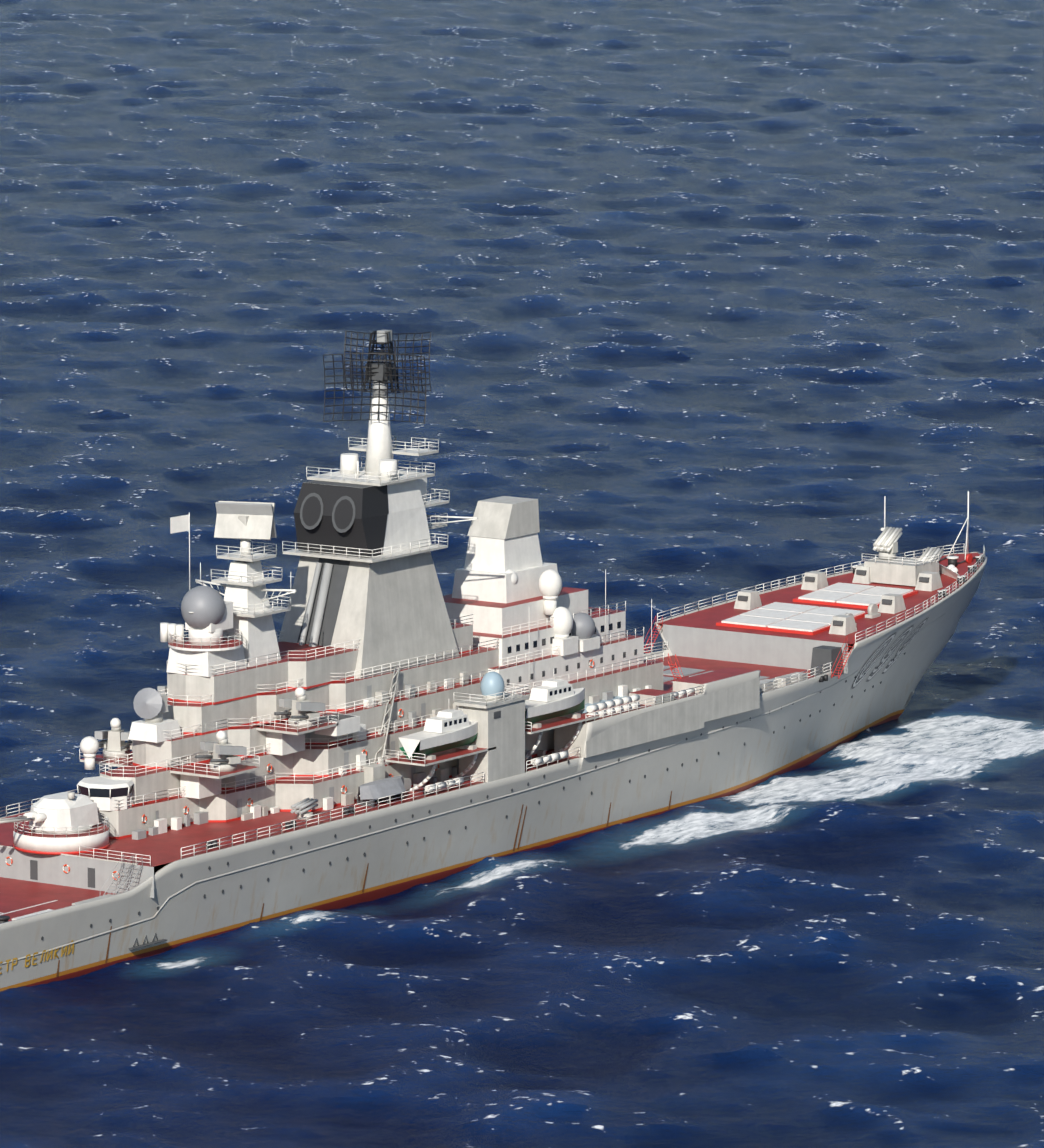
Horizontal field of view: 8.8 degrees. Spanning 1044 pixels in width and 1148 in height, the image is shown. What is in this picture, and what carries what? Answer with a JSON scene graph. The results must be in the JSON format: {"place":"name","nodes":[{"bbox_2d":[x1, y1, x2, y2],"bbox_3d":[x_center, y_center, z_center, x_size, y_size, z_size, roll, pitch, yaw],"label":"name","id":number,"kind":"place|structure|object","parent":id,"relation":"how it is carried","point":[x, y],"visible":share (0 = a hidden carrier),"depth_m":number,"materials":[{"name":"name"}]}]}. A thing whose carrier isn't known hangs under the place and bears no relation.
{"place":"outdoors","nodes":[
{"label":"outdoors","id":0,"kind":"place"},
{"bbox_2d":[0,0,1043,1147],"bbox_3d":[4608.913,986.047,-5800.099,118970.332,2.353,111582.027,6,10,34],"label":"sea","id":1,"kind":"structure","parent":0,"point":[699,300],"depth_m":1017.77,"materials":[{"name":"liquid"}]},
{"bbox_2d":[0,552,986,990],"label":"hull","id":2,"kind":"object","parent":1,"relation":"in","point":[572,810],"visible":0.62,"depth_m":690.56,"materials":[{"name":"paint"}]},
{"bbox_2d":[0,614,944,976],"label":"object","id":3,"kind":"object","parent":2,"relation":"attached to","point":[876,656],"visible":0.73,"depth_m":694.98,"materials":[{"name":"grey metal"}]},
{"bbox_2d":[0,553,981,921],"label":"decks","id":4,"kind":"object","parent":2,"relation":"on","point":[702,641],"visible":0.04,"depth_m":674.29,"materials":[{"name":"red paint"}]},
{"bbox_2d":[0,792,98,831],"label":"gun turret","id":5,"kind":"object","parent":4,"relation":"on","point":[68,809],"visible":0.98,"depth_m":651.99,"materials":[{"name":"white metal"}]},
{"bbox_2d":[13,813,109,854],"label":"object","id":6,"kind":"object","parent":4,"relation":"on","point":[26,838],"visible":0.73,"depth_m":650.88,"materials":[{"name":"white paint"}]},
{"bbox_2d":[0,845,150,923],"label":"deck fitting","id":7,"kind":"object","parent":4,"relation":"on","point":[34,876],"visible":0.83,"depth_m":645.60,"materials":[{"name":"white paint"}]},
{"bbox_2d":[77,395,663,839],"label":"superstructure","id":8,"kind":"object","parent":4,"relation":"on","point":[243,715],"visible":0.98,"depth_m":685.32,"materials":[{"name":"grey paint"}]},
{"bbox_2d":[323,329,430,423],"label":"radar antenna","id":9,"kind":"object","parent":8,"relation":"on","point":[363,382],"visible":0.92,"depth_m":690.71,"materials":[{"name":"black metal"}]},
{"bbox_2d":[365,330,395,396],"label":"mast top","id":10,"kind":"object","parent":9,"relation":"attached to","point":[381,370],"visible":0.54,"depth_m":691.17,"materials":[{"name":"white metal"}]},
{"bbox_2d":[0,543,984,858],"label":"rails","id":11,"kind":"object","parent":4,"relation":"on","point":[976,565],"visible":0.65,"depth_m":737.18,"materials":[{"name":"grey metal"}]},
{"bbox_2d":[207,616,853,848],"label":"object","id":12,"kind":"object","parent":4,"relation":"on","point":[489,728],"visible":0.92,"depth_m":697.86,"materials":[{"name":"grey paint"}]},
{"bbox_2d":[716,491,984,634],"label":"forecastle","id":13,"kind":"object","parent":4,"relation":"on","point":[922,572],"visible":0.94,"depth_m":771.08,"materials":[{"name":"white metal"}]}
]}

